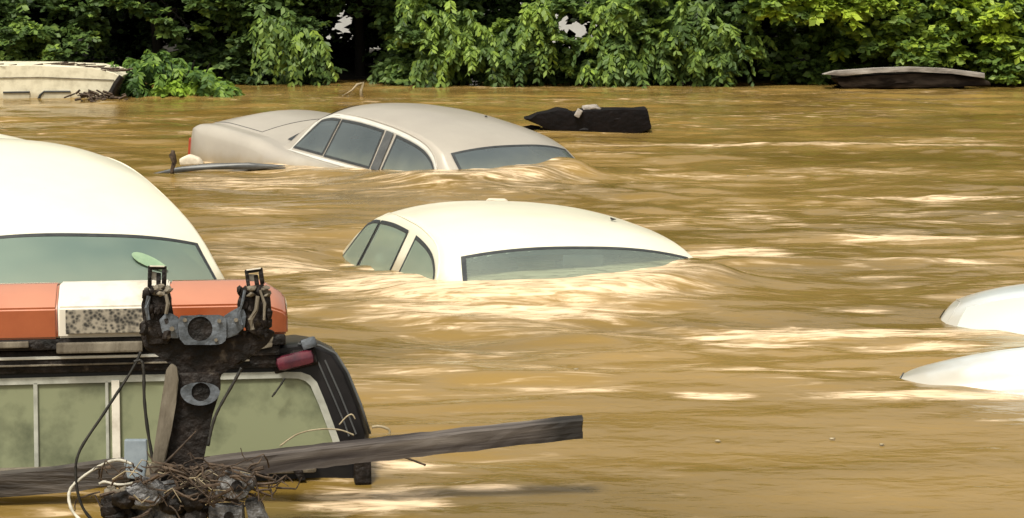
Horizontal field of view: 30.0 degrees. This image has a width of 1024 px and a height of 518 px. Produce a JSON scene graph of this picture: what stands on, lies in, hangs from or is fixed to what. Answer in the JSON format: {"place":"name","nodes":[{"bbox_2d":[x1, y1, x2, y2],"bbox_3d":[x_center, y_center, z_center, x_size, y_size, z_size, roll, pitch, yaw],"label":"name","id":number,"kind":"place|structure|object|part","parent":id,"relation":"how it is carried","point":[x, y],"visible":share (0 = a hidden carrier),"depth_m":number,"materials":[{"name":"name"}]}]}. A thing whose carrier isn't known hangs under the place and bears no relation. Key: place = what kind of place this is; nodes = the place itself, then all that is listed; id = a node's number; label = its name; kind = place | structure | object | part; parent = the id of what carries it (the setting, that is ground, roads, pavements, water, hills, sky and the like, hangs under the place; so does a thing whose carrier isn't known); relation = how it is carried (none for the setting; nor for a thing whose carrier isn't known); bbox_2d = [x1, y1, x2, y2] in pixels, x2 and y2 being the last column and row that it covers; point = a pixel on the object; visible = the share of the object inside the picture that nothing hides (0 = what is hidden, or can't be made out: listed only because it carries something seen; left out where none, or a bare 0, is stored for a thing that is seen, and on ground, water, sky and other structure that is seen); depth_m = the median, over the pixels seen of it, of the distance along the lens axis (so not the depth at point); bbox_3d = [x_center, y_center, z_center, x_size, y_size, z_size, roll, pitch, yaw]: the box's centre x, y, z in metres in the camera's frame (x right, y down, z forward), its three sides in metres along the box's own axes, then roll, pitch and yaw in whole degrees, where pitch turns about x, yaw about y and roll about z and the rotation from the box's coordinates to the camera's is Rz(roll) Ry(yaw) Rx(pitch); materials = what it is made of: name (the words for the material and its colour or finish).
{"place":"outdoors","nodes":[
{"label":"outdoors","id":0,"kind":"place"},
{"bbox_2d":[19,23,881,79],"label":"bank","id":1,"kind":"structure","parent":0,"point":[349,74],"depth_m":32.05,"materials":[{"name":"brown soil"}]},
{"bbox_2d":[0,0,89,61],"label":"tree","id":2,"kind":"object","parent":1,"relation":"on","point":[23,36],"visible":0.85,"depth_m":29.14,"materials":[{"name":"green plant"}]},
{"bbox_2d":[49,0,227,79],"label":"tree","id":3,"kind":"object","parent":1,"relation":"on","point":[159,28],"visible":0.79,"depth_m":30.19,"materials":[{"name":"green plant"}]},
{"bbox_2d":[197,0,347,86],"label":"tree","id":4,"kind":"object","parent":1,"relation":"on","point":[249,58],"visible":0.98,"depth_m":29.39,"materials":[{"name":"green plant"}]},
{"bbox_2d":[258,0,427,85],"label":"tree","id":5,"kind":"object","parent":1,"relation":"on","point":[382,12],"visible":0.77,"depth_m":30.21,"materials":[{"name":"green plant"}]},
{"bbox_2d":[384,0,530,87],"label":"tree","id":6,"kind":"object","parent":1,"relation":"on","point":[459,46],"visible":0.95,"depth_m":28.93,"materials":[{"name":"green plant"}]},
{"bbox_2d":[326,2,596,48],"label":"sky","id":7,"kind":"structure","parent":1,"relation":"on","point":[578,29],"depth_m":39.22,"materials":[{"name":"grey"}]},
{"bbox_2d":[0,0,1023,67],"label":"thicket","id":8,"kind":"object","parent":1,"relation":"on","point":[342,54],"visible":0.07,"depth_m":32.91,"materials":[{"name":"green plant"}]},
{"bbox_2d":[479,0,597,86],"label":"tree","id":9,"kind":"object","parent":1,"relation":"on","point":[530,47],"visible":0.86,"depth_m":28.98,"materials":[{"name":"green plant"}]},
{"bbox_2d":[564,0,691,87],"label":"tree","id":10,"kind":"object","parent":1,"relation":"on","point":[619,59],"visible":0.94,"depth_m":29.02,"materials":[{"name":"green plant"}]},
{"bbox_2d":[653,0,790,86],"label":"tree","id":11,"kind":"object","parent":1,"relation":"on","point":[712,47],"visible":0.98,"depth_m":29.01,"materials":[{"name":"green plant"}]},
{"bbox_2d":[748,0,935,84],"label":"tree","id":12,"kind":"object","parent":1,"relation":"on","point":[819,32],"visible":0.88,"depth_m":29.40,"materials":[{"name":"green plant"}]},
{"bbox_2d":[859,0,993,73],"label":"tree","id":13,"kind":"object","parent":1,"relation":"on","point":[926,35],"visible":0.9,"depth_m":29.04,"materials":[{"name":"green plant"}]},
{"bbox_2d":[963,0,1023,84],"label":"tree","id":14,"kind":"object","parent":1,"relation":"on","point":[1001,39],"visible":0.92,"depth_m":28.98,"materials":[{"name":"green plant"}]},
{"bbox_2d":[486,198,507,200],"bbox_3d":[-0.111,-0.418,13.985,0.160,0.044,0.100,0,8,0],"label":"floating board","id":15,"kind":"object","parent":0,"point":[495,199],"visible":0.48,"depth_m":13.95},
{"bbox_2d":[0,77,1023,517],"bbox_3d":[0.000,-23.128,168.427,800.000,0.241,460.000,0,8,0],"label":"water","id":16,"kind":"structure","parent":0,"point":[782,331],"depth_m":9.57,"materials":[{"name":"brown liquid"}]},
{"bbox_2d":[0,61,129,98],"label":"boat","id":17,"kind":"object","parent":16,"relation":"in","point":[23,79],"visible":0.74,"depth_m":26.08,"materials":[{"name":"beige paint"}]},
{"bbox_3d":[-6.780,-2.200,26.097,0.390,0.188,0.030,0,8,0],"label":"window","id":18,"kind":"part","parent":17,"relation":"part of","materials":[{"name":"beige glass"}]},
{"bbox_3d":[-6.260,-2.203,26.096,0.464,0.194,0.030,0,8,0],"label":"window","id":19,"kind":"part","parent":17,"relation":"part of","materials":[{"name":"beige glass"}]},
{"bbox_2d":[0,62,132,71],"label":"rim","id":20,"kind":"object","parent":17,"relation":"on","point":[113,69],"visible":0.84,"depth_m":26.15,"materials":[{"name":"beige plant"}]},
{"bbox_2d":[0,457,130,497],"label":"old board","id":21,"kind":"object","parent":16,"relation":"on","point":[38,481],"visible":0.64,"depth_m":5.94,"materials":[{"name":"brown wood"}]},
{"bbox_2d":[64,89,127,101],"bbox_3d":[-5.602,-2.210,25.872,0.895,0.188,0.713,0,8,0],"label":"pile","id":22,"kind":"object","parent":16,"relation":"on","point":[89,94],"visible":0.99,"depth_m":25.77,"materials":[{"name":"brown plant"}]},
{"bbox_2d":[0,134,224,283],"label":"sedan","id":23,"kind":"object","parent":16,"relation":"in","point":[68,213],"visible":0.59,"depth_m":10.11,"materials":[{"name":"white paint"}]},
{"bbox_2d":[132,252,164,270],"bbox_3d":[-1.886,0.013,9.934,0.179,0.099,0.080,-3,9,-22],"label":"leaf","id":24,"kind":"object","parent":23,"relation":"attached to","point":[144,259],"visible":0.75,"depth_m":9.92,"materials":[{"name":"green plant"}]},
{"bbox_2d":[169,150,176,173],"bbox_3d":[-2.821,-0.788,15.898,0.068,0.237,0.058,0,8,0],"label":"dead branch","id":25,"kind":"object","parent":16,"relation":"on","point":[172,155],"visible":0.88,"depth_m":15.88,"materials":[{"name":"brown wood"}]},
{"bbox_2d":[105,49,244,97],"bbox_3d":[-4.886,-2.559,26.757,2.160,0.761,1.196,2,9,14],"label":"shrub","id":26,"kind":"object","parent":16,"relation":"in","point":[180,77],"visible":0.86,"depth_m":26.63,"materials":[{"name":"green plant"}]},
{"bbox_2d":[0,265,371,490],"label":"tow truck","id":27,"kind":"object","parent":16,"relation":"in","point":[69,351],"visible":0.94,"depth_m":6.14,"materials":[{"name":"black paint"}]},
{"bbox_2d":[74,351,141,517],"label":"cable","id":28,"kind":"object","parent":27,"relation":"hanging from","point":[87,514],"visible":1,"depth_m":5.33,"materials":[{"name":"black rubber"}]},
{"bbox_2d":[124,439,147,478],"bbox_3d":[-1.122,0.597,5.704,0.070,0.119,0.038,-1,8,-8],"label":"metal plate","id":29,"kind":"object","parent":27,"relation":"on","point":[135,451],"visible":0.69,"depth_m":5.69,"materials":[{"name":"grey metal"}]},
{"bbox_2d":[134,359,152,460],"bbox_3d":[-1.026,0.434,5.362,0.079,0.306,0.025,6,10,37],"label":"cable","id":30,"kind":"object","parent":27,"relation":"hanging from","point":[141,361],"visible":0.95,"depth_m":5.35,"materials":[{"name":"black rubber"}]},
{"label":"rear window","id":31,"kind":"part","parent":27,"relation":"part of","materials":[{"name":"green glass"}]},
{"bbox_3d":[-1.278,0.526,6.170,1.469,0.300,0.013,-1,-1,-8],"label":"window frame","id":32,"kind":"part","parent":27,"relation":"part of","materials":[{"name":"metal"}]},
{"bbox_2d":[74,431,301,517],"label":"twig tangle","id":33,"kind":"object","parent":27,"relation":"on","point":[180,471],"visible":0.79,"depth_m":5.22,"materials":[{"name":"brown plant"}]},
{"bbox_2d":[67,458,132,517],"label":"rope","id":34,"kind":"object","parent":33,"relation":"on","point":[79,480],"visible":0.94,"depth_m":5.33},
{"bbox_2d":[100,490,137,517],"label":"scrap lump","id":35,"kind":"object","parent":33,"relation":"in","point":[118,505],"visible":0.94,"depth_m":5.21,"materials":[{"name":"black metal"}]},
{"bbox_2d":[104,484,126,494],"bbox_3d":[-1.084,0.648,5.297,0.097,0.045,0.083,0,8,0],"label":"scrap lump","id":36,"kind":"object","parent":35,"relation":"on","point":[111,488],"visible":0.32,"depth_m":5.29,"materials":[{"name":"brown metal"}]},
{"bbox_2d":[99,480,131,485],"bbox_3d":[-1.096,0.625,5.333,0.114,0.018,0.010,-1,8,-8],"label":"rope","id":37,"kind":"object","parent":36,"relation":"on","point":[114,484],"visible":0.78,"depth_m":5.33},
{"bbox_2d":[124,476,180,517],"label":"scrap lump","id":38,"kind":"object","parent":33,"relation":"in","point":[140,490],"visible":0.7,"depth_m":5.21,"materials":[{"name":"grey metal"}]},
{"bbox_2d":[159,487,208,517],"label":"scrap lump","id":39,"kind":"object","parent":33,"relation":"in","point":[194,509],"visible":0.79,"depth_m":5.22,"materials":[{"name":"black metal"}]},
{"bbox_2d":[112,460,249,502],"bbox_3d":[-0.891,0.619,5.256,0.372,0.151,0.244,0,8,0],"label":"straw tangle","id":40,"kind":"object","parent":39,"relation":"on","point":[193,478],"visible":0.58,"depth_m":5.21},
{"bbox_2d":[208,502,244,517],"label":"scrap plate","id":41,"kind":"object","parent":33,"relation":"in","point":[226,510],"visible":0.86,"depth_m":5.24,"materials":[{"name":"grey metal"}]},
{"bbox_2d":[215,469,255,500],"bbox_3d":[-0.761,0.622,5.265,0.105,0.077,0.068,0,8,0],"label":"scrap bracket","id":42,"kind":"object","parent":41,"relation":"on","point":[233,483],"visible":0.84,"depth_m":5.24,"materials":[{"name":"grey metal"}]},
{"bbox_2d":[245,497,268,517],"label":"scrap strut","id":43,"kind":"object","parent":33,"relation":"in","point":[254,507],"visible":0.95,"depth_m":5.27,"materials":[{"name":"grey metal"}]},
{"bbox_2d":[206,367,242,445],"bbox_3d":[-0.796,0.409,5.293,0.111,0.213,0.014,-4,9,-28],"label":"cable","id":44,"kind":"object","parent":27,"relation":"attached to","point":[221,404],"visible":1,"depth_m":5.29,"materials":[{"name":"black rubber"}]},
{"bbox_2d":[272,378,285,396],"bbox_3d":[-0.758,0.417,6.206,0.049,0.062,0.008,-3,9,-21],"label":"plant stem","id":45,"kind":"object","parent":27,"relation":"attached to","point":[277,389],"visible":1,"depth_m":6.20,"materials":[{"name":"plant"}]},
{"bbox_2d":[339,414,355,424],"bbox_3d":[-0.520,0.506,6.028,0.054,0.035,0.008,-2,9,-11],"label":"reed","id":46,"kind":"object","parent":27,"relation":"attached to","point":[346,417],"visible":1,"depth_m":6.03,"materials":[{"name":"plant"}]},
{"bbox_2d":[149,415,582,480],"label":"timber beam","id":47,"kind":"structure","parent":27,"relation":"on","point":[420,444],"depth_m":5.96,"materials":[{"name":"brown wood"}]},
{"bbox_2d":[280,428,353,446],"bbox_3d":[-0.614,0.560,6.013,0.235,0.053,0.011,-1,8,-10],"label":"reed","id":48,"kind":"object","parent":47,"relation":"on","point":[284,442],"visible":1,"depth_m":6.01,"materials":[{"name":"plant"}]},
{"bbox_2d":[404,458,425,465],"bbox_3d":[-0.313,0.645,6.096,0.078,0.036,0.008,-1,8,-4],"label":"twig","id":49,"kind":"object","parent":47,"relation":"attached to","point":[418,462],"visible":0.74,"depth_m":6.09,"materials":[{"name":"brown wood"}]},
{"bbox_2d":[372,425,390,433],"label":"reed","id":50,"kind":"object","parent":27,"relation":"attached to","point":[383,427],"visible":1,"depth_m":6.20,"materials":[{"name":"plant"}]},
{"bbox_2d":[179,154,203,165],"bbox_3d":[-2.749,-0.849,16.404,0.200,0.096,0.120,0,8,0],"label":"foam block","id":51,"kind":"object","parent":16,"relation":"on","point":[189,160],"depth_m":16.35,"materials":[{"name":"beige plastic"}]},
{"bbox_2d":[156,162,284,172],"bbox_3d":[-2.501,-0.757,16.105,1.176,0.104,0.100,0,8,0],"label":"floating trim strip","id":52,"kind":"object","parent":16,"relation":"on","point":[233,166],"visible":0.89,"depth_m":16.05,"materials":[{"name":"plastic"}]},
{"bbox_2d":[342,82,363,96],"bbox_3d":[-2.206,-2.340,26.480,0.328,0.235,0.084,3,9,17],"label":"dead branch","id":53,"kind":"object","parent":16,"relation":"on","point":[355,86],"visible":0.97,"depth_m":26.44,"materials":[{"name":"wood"}]},
{"bbox_2d":[188,103,573,170],"bbox_3d":[-0.522,-0.291,16.328,2.060,1.904,5.460,-5,15,-43],"label":"sedan","id":54,"kind":"object","parent":16,"relation":"in","point":[400,136],"visible":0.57,"depth_m":16.06,"materials":[{"name":"beige metal"}]},
{"bbox_3d":[-1.673,-1.071,16.366,0.144,0.329,0.459,-5,15,-43],"label":"quarter window","id":55,"kind":"part","parent":54,"relation":"part of","materials":[{"name":"grey glass"}]},
{"bbox_3d":[-1.358,-1.232,17.126,1.358,0.397,0.629,-5,15,-43],"label":"rear window","id":56,"kind":"part","parent":54,"relation":"part of","materials":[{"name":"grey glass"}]},
{"bbox_3d":[-1.324,-0.968,16.002,0.147,0.341,0.619,-5,15,-43],"label":"door window","id":57,"kind":"part","parent":54,"relation":"part of","materials":[{"name":"grey glass"}]},
{"bbox_3d":[-0.802,-0.802,15.455,0.132,0.312,0.634,-5,15,-43],"label":"door window","id":58,"kind":"part","parent":54,"relation":"part of","materials":[{"name":"grey glass"}]},
{"bbox_2d":[342,201,692,280],"bbox_3d":[0.100,0.646,10.981,2.080,1.876,5.733,0,6,-19],"label":"sedan","id":59,"kind":"object","parent":16,"relation":"in","point":[475,240],"visible":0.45,"depth_m":10.41,"materials":[{"name":"white paint"}]},
{"bbox_3d":[-0.935,-0.097,11.617,0.145,0.324,0.482,0,6,-19],"label":"quarter window","id":60,"kind":"part","parent":59,"relation":"part of","materials":[{"name":"green glass"}]},
{"bbox_3d":[-0.758,-0.041,11.109,0.149,0.336,0.650,0,6,-19],"label":"door window","id":61,"kind":"part","parent":59,"relation":"part of","materials":[{"name":"green glass"}]},
{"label":"door window","id":62,"kind":"part","parent":59,"relation":"part of","materials":[{"name":"green glass"}]},
{"bbox_2d":[523,104,650,132],"bbox_3d":[0.813,-1.501,20.601,1.400,0.346,0.400,0,8,0],"label":"charred log","id":63,"kind":"object","parent":16,"relation":"on","point":[591,118],"visible":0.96,"depth_m":20.45,"materials":[{"name":"black wood"}]},
{"bbox_2d":[822,66,990,88],"bbox_3d":[5.888,-2.722,28.631,2.496,0.323,0.450,0,8,0],"label":"driftwood log","id":64,"kind":"object","parent":16,"relation":"on","point":[914,77],"visible":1,"depth_m":28.46,"materials":[{"name":"brown wood"}]},
{"bbox_2d":[900,284,1023,392],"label":"sedan","id":65,"kind":"object","parent":16,"relation":"in","point":[1001,308],"visible":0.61,"depth_m":7.93,"materials":[{"name":"white paint"}]},
{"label":"rear window","id":66,"kind":"part","parent":65,"relation":"part of","materials":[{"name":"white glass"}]}
]}

